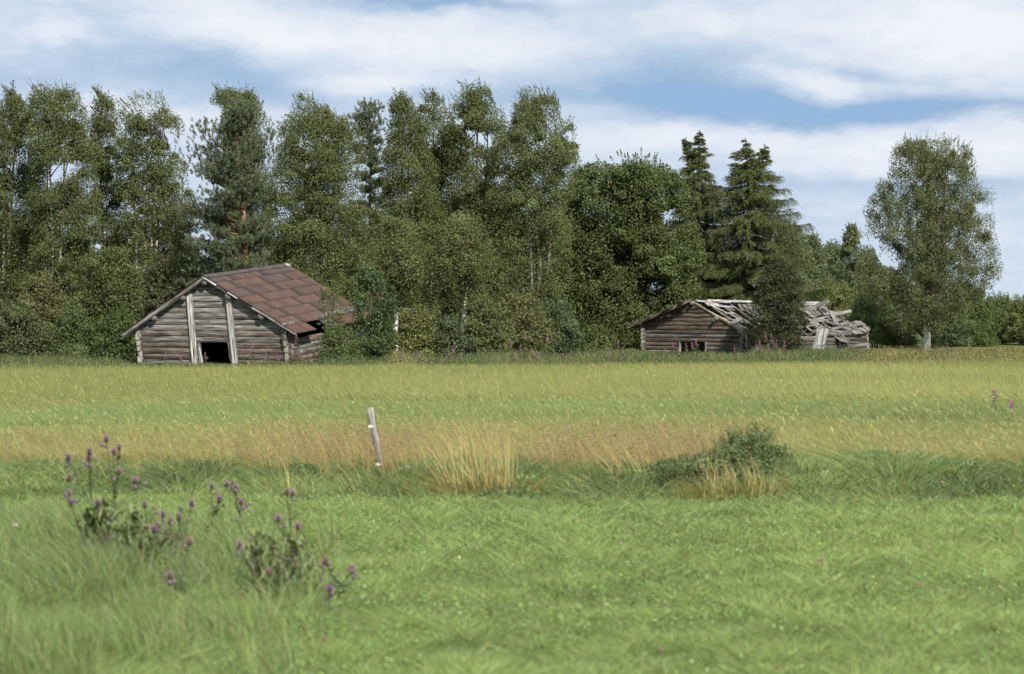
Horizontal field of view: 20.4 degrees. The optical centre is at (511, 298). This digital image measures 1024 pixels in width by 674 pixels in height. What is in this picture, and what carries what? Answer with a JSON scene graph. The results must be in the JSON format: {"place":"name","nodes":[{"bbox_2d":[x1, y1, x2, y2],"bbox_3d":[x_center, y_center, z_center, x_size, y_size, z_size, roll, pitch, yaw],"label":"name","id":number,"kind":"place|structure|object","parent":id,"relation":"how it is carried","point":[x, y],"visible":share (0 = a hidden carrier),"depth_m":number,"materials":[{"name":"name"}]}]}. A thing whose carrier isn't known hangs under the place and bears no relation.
{"place":"outdoors","nodes":[
{"label":"outdoors","id":0,"kind":"place"},
{"bbox_2d":[0,490,1023,673],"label":"meadow grass","id":1,"kind":"structure","parent":0,"point":[551,588],"depth_m":25.41,"materials":[{"name":"green plant"}]},
{"bbox_2d":[0,0,1023,300],"label":"sky","id":2,"kind":"structure","parent":0,"point":[830,87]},
{"bbox_2d":[13,301,1023,368],"bbox_3d":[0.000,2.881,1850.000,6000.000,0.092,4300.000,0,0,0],"label":"ground","id":3,"kind":"structure","parent":0,"point":[1016,344],"depth_m":172.71,"materials":[{"name":"green plant"}]},
{"bbox_2d":[0,80,48,351],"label":"birch tree","id":4,"kind":"object","parent":3,"relation":"on","point":[11,233],"visible":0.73,"depth_m":140.48,"materials":[{"name":"green plant"}]},
{"bbox_2d":[0,293,52,358],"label":"bush","id":5,"kind":"object","parent":3,"relation":"on","point":[15,319],"visible":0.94,"depth_m":130.44,"materials":[{"name":"green plant"}]},
{"bbox_2d":[14,217,69,350],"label":"leafy tree","id":6,"kind":"object","parent":3,"relation":"on","point":[32,251],"visible":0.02,"depth_m":153.67,"materials":[{"name":"green plant"}]},
{"bbox_2d":[11,269,73,356],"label":"bush","id":7,"kind":"object","parent":3,"relation":"on","point":[43,285],"visible":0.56,"depth_m":132.49,"materials":[{"name":"green plant"}]},
{"bbox_2d":[11,80,114,341],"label":"birch tree","id":8,"kind":"object","parent":3,"relation":"on","point":[48,204],"visible":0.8,"depth_m":138.28,"materials":[{"name":"green plant"}]},
{"bbox_2d":[42,303,100,358],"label":"bush","id":9,"kind":"object","parent":3,"relation":"on","point":[72,326],"visible":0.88,"depth_m":129.60,"materials":[{"name":"green plant"}]},
{"bbox_2d":[48,236,97,341],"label":"leafy tree","id":10,"kind":"object","parent":3,"relation":"on","point":[93,247],"visible":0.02,"depth_m":151.38,"materials":[{"name":"green plant"}]},
{"bbox_2d":[64,447,97,536],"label":"thistle","id":11,"kind":"object","parent":3,"relation":"on","point":[88,456],"visible":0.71,"depth_m":28.22,"materials":[{"name":"green plant"}]},
{"bbox_2d":[64,489,101,549],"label":"thistle","id":12,"kind":"object","parent":3,"relation":"on","point":[70,501],"visible":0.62,"depth_m":27.19,"materials":[{"name":"green plant"}]},
{"bbox_2d":[68,497,122,554],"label":"meadow weed","id":13,"kind":"object","parent":3,"relation":"on","point":[104,515],"visible":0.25,"depth_m":27.35,"materials":[{"name":"green plant"}]},
{"bbox_2d":[64,467,145,544],"bbox_3d":[-3.958,2.264,27.592,0.787,1.274,0.402,0,0,0],"label":"thistle","id":14,"kind":"object","parent":3,"relation":"on","point":[118,471],"visible":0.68,"depth_m":27.63,"materials":[{"name":"green plant"}]},
{"bbox_2d":[67,243,147,356],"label":"bush","id":15,"kind":"object","parent":3,"relation":"on","point":[107,286],"visible":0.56,"depth_m":131.42,"materials":[{"name":"green plant"}]},
{"bbox_2d":[83,84,132,270],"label":"birch tree","id":16,"kind":"object","parent":3,"relation":"on","point":[102,125],"visible":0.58,"depth_m":141.71,"materials":[{"name":"green plant"}]},
{"bbox_2d":[99,434,124,520],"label":"thistle","id":17,"kind":"object","parent":3,"relation":"on","point":[106,437],"visible":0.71,"depth_m":28.49,"materials":[{"name":"green plant"}]},
{"bbox_2d":[91,303,137,361],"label":"bush","id":18,"kind":"object","parent":3,"relation":"on","point":[124,348],"visible":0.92,"depth_m":127.55,"materials":[{"name":"green plant"}]},
{"bbox_2d":[88,236,169,325],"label":"leafy tree","id":19,"kind":"object","parent":3,"relation":"on","point":[131,258],"visible":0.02,"depth_m":148.87,"materials":[{"name":"green plant"}]},
{"bbox_2d":[92,503,185,568],"bbox_3d":[-3.447,2.447,27.008,1.038,1.024,0.758,0,0,-28],"label":"meadow weed","id":20,"kind":"object","parent":3,"relation":"on","point":[136,524],"visible":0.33,"depth_m":26.92,"materials":[{"name":"leaf"},{"name":"flower petal"},{"name":"plant stem"}]},
{"bbox_2d":[79,433,207,482],"bbox_3d":[-5.173,2.337,39.399,3.355,1.036,0.891,0,0,0],"label":"grass tuft","id":21,"kind":"object","parent":3,"relation":"on","point":[135,465],"visible":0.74,"depth_m":39.49,"materials":[{"name":"plant"}]},
{"bbox_2d":[101,88,201,309],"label":"birch tree","id":22,"kind":"object","parent":3,"relation":"on","point":[153,177],"visible":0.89,"depth_m":139.38,"materials":[{"name":"green plant"}]},
{"bbox_2d":[142,500,174,564],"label":"thistle","id":23,"kind":"object","parent":3,"relation":"on","point":[162,514],"visible":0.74,"depth_m":26.58,"materials":[{"name":"green plant"}]},
{"bbox_2d":[127,251,192,319],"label":"bush","id":24,"kind":"object","parent":3,"relation":"on","point":[161,275],"visible":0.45,"depth_m":136.38,"materials":[{"name":"green plant"}]},
{"bbox_2d":[166,537,196,599],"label":"thistle","id":25,"kind":"object","parent":3,"relation":"on","point":[182,579],"visible":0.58,"depth_m":25.04,"materials":[{"name":"green plant"}]},
{"bbox_2d":[164,498,200,559],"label":"thistle","id":26,"kind":"object","parent":3,"relation":"on","point":[179,515],"visible":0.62,"depth_m":27.84,"materials":[{"name":"green plant"}]},
{"bbox_2d":[167,153,201,272],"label":"birch tree","id":27,"kind":"object","parent":3,"relation":"on","point":[193,251],"visible":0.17,"depth_m":142.73,"materials":[{"name":"green plant"}]},
{"bbox_2d":[181,253,221,281],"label":"bush","id":28,"kind":"object","parent":3,"relation":"on","point":[194,275],"visible":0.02,"depth_m":138.64,"materials":[{"name":"green plant"}]},
{"bbox_2d":[192,480,229,536],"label":"thistle","id":29,"kind":"object","parent":3,"relation":"on","point":[218,498],"visible":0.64,"depth_m":31.59,"materials":[{"name":"green plant"}]},
{"bbox_2d":[149,94,289,294],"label":"pine tree","id":30,"kind":"object","parent":3,"relation":"on","point":[231,157],"visible":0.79,"depth_m":133.51,"materials":[{"name":"green plant"}]},
{"bbox_2d":[229,480,252,534],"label":"thistle","id":31,"kind":"object","parent":3,"relation":"on","point":[235,489],"visible":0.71,"depth_m":31.43,"materials":[{"name":"purple plant"}]},
{"bbox_2d":[120,263,366,365],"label":"log barn","id":32,"kind":"structure","parent":3,"relation":"on","point":[270,310],"depth_m":122.43,"materials":[{"name":"wood"},{"name":"metal"}]},
{"bbox_2d":[209,80,279,270],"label":"birch tree","id":33,"kind":"object","parent":3,"relation":"on","point":[225,93],"visible":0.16,"depth_m":144.59,"materials":[{"name":"green plant"}]},
{"bbox_2d":[235,536,254,581],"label":"thistle","id":34,"kind":"object","parent":3,"relation":"on","point":[239,544],"visible":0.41,"depth_m":25.76,"materials":[{"name":"purple plant"}]},
{"bbox_2d":[236,528,297,596],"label":"meadow weed","id":35,"kind":"object","parent":3,"relation":"on","point":[263,548],"visible":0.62,"depth_m":25.50,"materials":[{"name":"leaf"},{"name":"plant stem"},{"name":"flower petal"}]},
{"bbox_2d":[260,566,283,604],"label":"thistle","id":36,"kind":"object","parent":3,"relation":"on","point":[269,571],"visible":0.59,"depth_m":24.69,"materials":[{"name":"purple plant"}]},
{"bbox_2d":[252,235,297,263],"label":"leafy tree","id":37,"kind":"object","parent":3,"relation":"on","point":[270,248],"depth_m":152.27,"materials":[{"name":"green plant"}]},
{"bbox_2d":[273,488,300,535],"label":"thistle","id":38,"kind":"object","parent":3,"relation":"on","point":[287,493],"visible":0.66,"depth_m":32.00,"materials":[{"name":"green plant"}]},
{"bbox_2d":[274,514,300,537],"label":"thistle","id":39,"kind":"object","parent":3,"relation":"on","point":[278,517],"visible":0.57,"depth_m":26.88,"materials":[{"name":"purple plant"}]},
{"bbox_2d":[293,341,296,362],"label":"fireweed","id":40,"kind":"object","parent":3,"relation":"on","point":[295,344],"visible":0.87,"depth_m":118.69,"materials":[{"name":"green plant"}]},
{"bbox_2d":[272,530,328,593],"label":"meadow weed","id":41,"kind":"object","parent":3,"relation":"on","point":[296,545],"visible":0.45,"depth_m":25.73,"materials":[{"name":"green plant"}]},
{"bbox_2d":[295,260,331,290],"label":"bush","id":42,"kind":"object","parent":3,"relation":"on","point":[314,276],"visible":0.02,"depth_m":136.76,"materials":[{"name":"green plant"}]},
{"bbox_2d":[254,89,375,330],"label":"dense birch tree","id":43,"kind":"object","parent":3,"relation":"on","point":[298,229],"visible":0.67,"depth_m":138.93,"materials":[{"name":"green plant"}]},
{"bbox_2d":[284,214,346,290],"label":"leafy tree","id":44,"kind":"object","parent":3,"relation":"on","point":[316,252],"visible":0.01,"depth_m":157.03,"materials":[{"name":"green plant"}]},
{"bbox_2d":[315,584,343,613],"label":"thistle","id":45,"kind":"object","parent":3,"relation":"on","point":[329,590],"visible":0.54,"depth_m":24.34,"materials":[{"name":"purple plant"}]},
{"bbox_2d":[318,556,357,601],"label":"thistle","id":46,"kind":"object","parent":3,"relation":"on","point":[351,566],"visible":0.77,"depth_m":25.45,"materials":[{"name":"green plant"}]},
{"bbox_2d":[313,321,363,363],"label":"bush","id":47,"kind":"object","parent":3,"relation":"on","point":[348,344],"visible":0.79,"depth_m":116.17,"materials":[{"name":"green plant"}]},
{"bbox_2d":[263,453,416,497],"bbox_3d":[-2.285,2.447,38.555,2.184,0.813,0.804,0,0,-7],"label":"grass tuft","id":48,"kind":"object","parent":3,"relation":"on","point":[351,490],"visible":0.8,"depth_m":38.54,"materials":[{"name":"plant"}]},
{"bbox_2d":[316,279,365,361],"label":"young willow","id":49,"kind":"object","parent":3,"relation":"on","point":[328,297],"visible":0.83,"depth_m":117.38,"materials":[{"name":"green plant"}]},
{"bbox_2d":[319,197,393,346],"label":"leafy tree","id":50,"kind":"object","parent":3,"relation":"on","point":[364,219],"visible":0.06,"depth_m":157.29,"materials":[{"name":"green plant"}]},
{"bbox_2d":[346,97,389,246],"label":"pine tree","id":51,"kind":"object","parent":3,"relation":"on","point":[366,122],"visible":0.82,"depth_m":146.61,"materials":[{"name":"green plant"}]},
{"bbox_2d":[345,260,400,360],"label":"rowan bush","id":52,"kind":"object","parent":3,"relation":"on","point":[373,344],"visible":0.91,"depth_m":120.66,"materials":[{"name":"green plant"}]},
{"bbox_2d":[328,427,421,483],"bbox_3d":[-1.848,2.308,39.826,1.807,1.092,0.816,0,0,0],"label":"grass tuft","id":53,"kind":"object","parent":3,"relation":"on","point":[382,455],"visible":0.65,"depth_m":39.75,"materials":[{"name":"plant"}]},
{"bbox_2d":[366,407,383,471],"bbox_3d":[-1.879,2.293,40.189,0.371,1.528,0.134,0,0,0],"label":"fence post","id":54,"kind":"object","parent":3,"relation":"on","point":[372,425],"visible":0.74,"depth_m":40.16,"materials":[{"name":"grey wood"}]},
{"bbox_2d":[359,212,443,351],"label":"white stemmed birch","id":55,"kind":"object","parent":3,"relation":"on","point":[398,268],"visible":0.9,"depth_m":131.40,"materials":[{"name":"green plant"}]},
{"bbox_2d":[358,87,450,349],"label":"dense birch tree","id":56,"kind":"object","parent":3,"relation":"on","point":[407,157],"visible":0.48,"depth_m":140.43,"materials":[{"name":"green plant"}]},
{"bbox_2d":[387,301,445,356],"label":"bush","id":57,"kind":"object","parent":3,"relation":"on","point":[414,332],"visible":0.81,"depth_m":127.50,"materials":[{"name":"green plant"}]},
{"bbox_2d":[389,193,458,335],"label":"leafy tree","id":58,"kind":"object","parent":3,"relation":"on","point":[424,295],"visible":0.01,"depth_m":157.51,"materials":[{"name":"green plant"}]},
{"bbox_2d":[410,84,473,331],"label":"dense birch tree","id":59,"kind":"object","parent":3,"relation":"on","point":[425,110],"visible":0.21,"depth_m":143.50,"materials":[{"name":"green plant"}]},
{"bbox_2d":[424,309,472,358],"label":"bush","id":60,"kind":"object","parent":3,"relation":"on","point":[449,330],"visible":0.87,"depth_m":127.66,"materials":[{"name":"green plant"}]},
{"bbox_2d":[424,210,505,350],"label":"white stemmed birch","id":61,"kind":"object","parent":3,"relation":"on","point":[468,269],"visible":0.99,"depth_m":130.59,"materials":[{"name":"green plant"}]},
{"bbox_2d":[370,403,569,499],"bbox_3d":[-0.619,2.111,38.492,2.875,1.487,1.209,0,0,0],"label":"grass tuft","id":62,"kind":"object","parent":3,"relation":"on","point":[488,482],"visible":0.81,"depth_m":38.45,"materials":[{"name":"plant"}]},
{"bbox_2d":[435,76,517,349],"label":"dense birch tree","id":63,"kind":"object","parent":3,"relation":"on","point":[474,112],"visible":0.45,"depth_m":141.34,"materials":[{"name":"green plant"}]},
{"bbox_2d":[459,294,524,354],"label":"bush","id":64,"kind":"object","parent":3,"relation":"on","point":[477,319],"visible":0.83,"depth_m":128.54,"materials":[{"name":"green plant"}]},
{"bbox_2d":[0,413,1000,479],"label":"bent grass","id":65,"kind":"structure","parent":3,"relation":"on","point":[573,441],"depth_m":41.11,"materials":[{"name":"plant"}]},
{"bbox_2d":[0,358,1023,472],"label":"barley crop","id":66,"kind":"object","parent":3,"relation":"on","point":[829,403],"visible":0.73,"depth_m":62.15,"materials":[{"name":"plant"}]},
{"bbox_2d":[0,441,1023,509],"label":"verge weeds","id":67,"kind":"object","parent":3,"relation":"on","point":[874,473],"visible":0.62,"depth_m":39.10,"materials":[{"name":"green plant"}]},
{"bbox_2d":[0,344,1023,372],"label":"undergrowth","id":68,"kind":"object","parent":3,"relation":"on","point":[873,354],"visible":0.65,"depth_m":116.00,"materials":[{"name":"green plant"}]},
{"bbox_2d":[509,339,514,365],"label":"fireweed","id":69,"kind":"object","parent":3,"relation":"on","point":[512,352],"visible":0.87,"depth_m":110.36,"materials":[{"name":"green plant"}]},
{"bbox_2d":[468,83,581,330],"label":"dense birch tree","id":70,"kind":"object","parent":3,"relation":"on","point":[526,192],"visible":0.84,"depth_m":139.20,"materials":[{"name":"green plant"}]},
{"bbox_2d":[523,332,527,363],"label":"fireweed","id":71,"kind":"object","parent":3,"relation":"on","point":[525,350],"visible":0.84,"depth_m":111.59,"materials":[{"name":"green plant"}]},
{"bbox_2d":[492,287,561,355],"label":"bush","id":72,"kind":"object","parent":3,"relation":"on","point":[526,318],"visible":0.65,"depth_m":130.58,"materials":[{"name":"green plant"}]},
{"bbox_2d":[487,214,568,347],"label":"leafy tree","id":73,"kind":"object","parent":3,"relation":"on","point":[524,242],"visible":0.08,"depth_m":154.09,"materials":[{"name":"green plant"}]},
{"bbox_2d":[545,335,550,360],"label":"fireweed","id":74,"kind":"object","parent":3,"relation":"on","point":[547,348],"visible":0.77,"depth_m":111.42,"materials":[{"name":"green plant"}]},
{"bbox_2d":[530,294,587,355],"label":"bush","id":75,"kind":"object","parent":3,"relation":"on","point":[566,320],"visible":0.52,"depth_m":133.43,"materials":[{"name":"green plant"}]},
{"bbox_2d":[556,210,612,348],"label":"leafy tree","id":76,"kind":"object","parent":3,"relation":"on","point":[588,279],"visible":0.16,"depth_m":156.33,"materials":[{"name":"green plant"}]},
{"bbox_2d":[578,321,616,354],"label":"bush","id":77,"kind":"object","parent":3,"relation":"on","point":[600,338],"visible":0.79,"depth_m":130.76,"materials":[{"name":"green plant"}]},
{"bbox_2d":[532,147,707,349],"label":"sallow tree","id":78,"kind":"object","parent":3,"relation":"on","point":[621,192],"visible":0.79,"depth_m":155.46,"materials":[{"name":"green plant"}]},
{"bbox_2d":[578,425,691,478],"bbox_3d":[1.955,2.312,39.927,2.062,1.086,0.918,0,0,0],"label":"grass tuft","id":79,"kind":"object","parent":3,"relation":"on","point":[626,452],"visible":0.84,"depth_m":39.91,"materials":[{"name":"plant"}]},
{"bbox_2d":[589,210,692,349],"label":"leafy tree","id":80,"kind":"object","parent":3,"relation":"on","point":[657,298],"visible":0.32,"depth_m":156.25,"materials":[{"name":"green plant"}]},
{"bbox_2d":[655,130,735,344],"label":"spruce tree","id":81,"kind":"object","parent":3,"relation":"on","point":[696,161],"visible":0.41,"depth_m":169.39,"materials":[{"name":"green plant"}]},
{"bbox_2d":[640,422,807,495],"bbox_3d":[3.021,2.333,39.680,2.746,1.240,2.601,0,0,0],"label":"vetch mound","id":82,"kind":"object","parent":3,"relation":"on","point":[669,468],"visible":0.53,"depth_m":39.38,"materials":[{"name":"green plant"}]},
{"bbox_2d":[630,418,835,502],"bbox_3d":[2.890,2.180,38.182,3.175,1.348,0.936,0,0,0],"label":"grass tuft","id":83,"kind":"object","parent":3,"relation":"on","point":[749,491],"visible":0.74,"depth_m":38.13,"materials":[{"name":"plant"}]},
{"bbox_2d":[627,298,870,353],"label":"collapsed barn","id":84,"kind":"structure","parent":3,"relation":"on","point":[712,325],"depth_m":151.25,"materials":[{"name":"weathered wood"},{"name":"logs"},{"name":"wooden boards"}]},
{"bbox_2d":[683,137,829,301],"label":"spruce tree","id":85,"kind":"object","parent":3,"relation":"on","point":[756,220],"visible":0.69,"depth_m":166.24,"materials":[{"name":"green plant"}]},
{"bbox_2d":[738,259,810,352],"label":"alder bush","id":86,"kind":"object","parent":3,"relation":"on","point":[783,308],"visible":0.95,"depth_m":144.54,"materials":[{"name":"green plant"}]},
{"bbox_2d":[778,220,816,281],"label":"leafy tree","id":87,"kind":"object","parent":3,"relation":"on","point":[803,238],"visible":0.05,"depth_m":234.22,"materials":[{"name":"green plant"}]},
{"bbox_2d":[786,267,821,329],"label":"leafy tree","id":88,"kind":"object","parent":3,"relation":"on","point":[804,278],"visible":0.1,"depth_m":221.51,"materials":[{"name":"green plant"}]},
{"bbox_2d":[805,230,833,279],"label":"leafy tree","id":89,"kind":"object","parent":3,"relation":"on","point":[814,241],"visible":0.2,"depth_m":239.36,"materials":[{"name":"green plant"}]},
{"bbox_2d":[813,328,828,350],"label":"plank panel","id":90,"kind":"object","parent":3,"relation":"on","point":[822,334],"visible":0.62,"depth_m":148.71,"materials":[{"name":"grey wood"}]},
{"bbox_2d":[807,265,837,299],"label":"leafy tree","id":91,"kind":"object","parent":3,"relation":"on","point":[822,276],"visible":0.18,"depth_m":224.66,"materials":[{"name":"green plant"}]},
{"bbox_2d":[817,238,848,283],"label":"leafy tree","id":92,"kind":"object","parent":3,"relation":"on","point":[835,261],"visible":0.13,"depth_m":244.29,"materials":[{"name":"green plant"}]},
{"bbox_2d":[816,281,863,321],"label":"bush","id":93,"kind":"object","parent":3,"relation":"on","point":[841,301],"visible":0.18,"depth_m":174.41,"materials":[{"name":"green plant"}]},
{"bbox_2d":[834,222,864,287],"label":"leafy tree","id":94,"kind":"object","parent":3,"relation":"on","point":[847,247],"visible":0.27,"depth_m":237.55,"materials":[{"name":"green plant"}]},
{"bbox_2d":[840,268,880,318],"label":"leafy tree","id":95,"kind":"object","parent":3,"relation":"on","point":[851,282],"visible":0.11,"depth_m":225.46,"materials":[{"name":"green plant"}]},
{"bbox_2d":[853,244,884,288],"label":"leafy tree","id":96,"kind":"object","parent":3,"relation":"on","point":[873,255],"visible":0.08,"depth_m":235.72,"materials":[{"name":"green plant"}]},
{"bbox_2d":[847,290,901,346],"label":"bush","id":97,"kind":"object","parent":3,"relation":"on","point":[870,322],"visible":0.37,"depth_m":169.45,"materials":[{"name":"green plant"}]},
{"bbox_2d":[873,306,920,347],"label":"bush","id":98,"kind":"object","parent":3,"relation":"on","point":[891,339],"visible":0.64,"depth_m":165.55,"materials":[{"name":"green plant"}]},
{"bbox_2d":[878,265,915,333],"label":"leafy tree","id":99,"kind":"object","parent":3,"relation":"on","point":[891,273],"visible":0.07,"depth_m":231.42,"materials":[{"name":"green plant"}]},
{"bbox_2d":[850,131,1005,348],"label":"weeping birch","id":100,"kind":"object","parent":3,"relation":"on","point":[929,249],"visible":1,"depth_m":159.09,"materials":[{"name":"green plant"}]},
{"bbox_2d":[907,277,948,333],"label":"leafy tree","id":101,"kind":"object","parent":3,"relation":"on","point":[922,295],"visible":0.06,"depth_m":231.06,"materials":[{"name":"green plant"}]},
{"bbox_2d":[931,297,977,347],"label":"bush","id":102,"kind":"object","parent":3,"relation":"on","point":[955,336],"visible":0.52,"depth_m":166.46,"materials":[{"name":"green plant"}]},
{"bbox_2d":[953,282,1004,346],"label":"bush","id":103,"kind":"object","parent":3,"relation":"on","point":[981,319],"visible":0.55,"depth_m":171.48,"materials":[{"name":"green plant"}]},
{"bbox_2d":[991,389,999,409],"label":"fireweed","id":104,"kind":"object","parent":3,"relation":"on","point":[994,400],"visible":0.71,"depth_m":60.00,"materials":[{"name":"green plant"}]},
{"bbox_2d":[984,290,1016,343],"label":"bush","id":105,"kind":"object","parent":3,"relation":"on","point":[1002,302],"visible":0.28,"depth_m":179.52,"materials":[{"name":"green plant"}]},
{"bbox_2d":[999,294,1023,344],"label":"bush","id":106,"kind":"object","parent":3,"relation":"on","point":[1013,323],"visible":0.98,"depth_m":177.52,"materials":[{"name":"green plant"}]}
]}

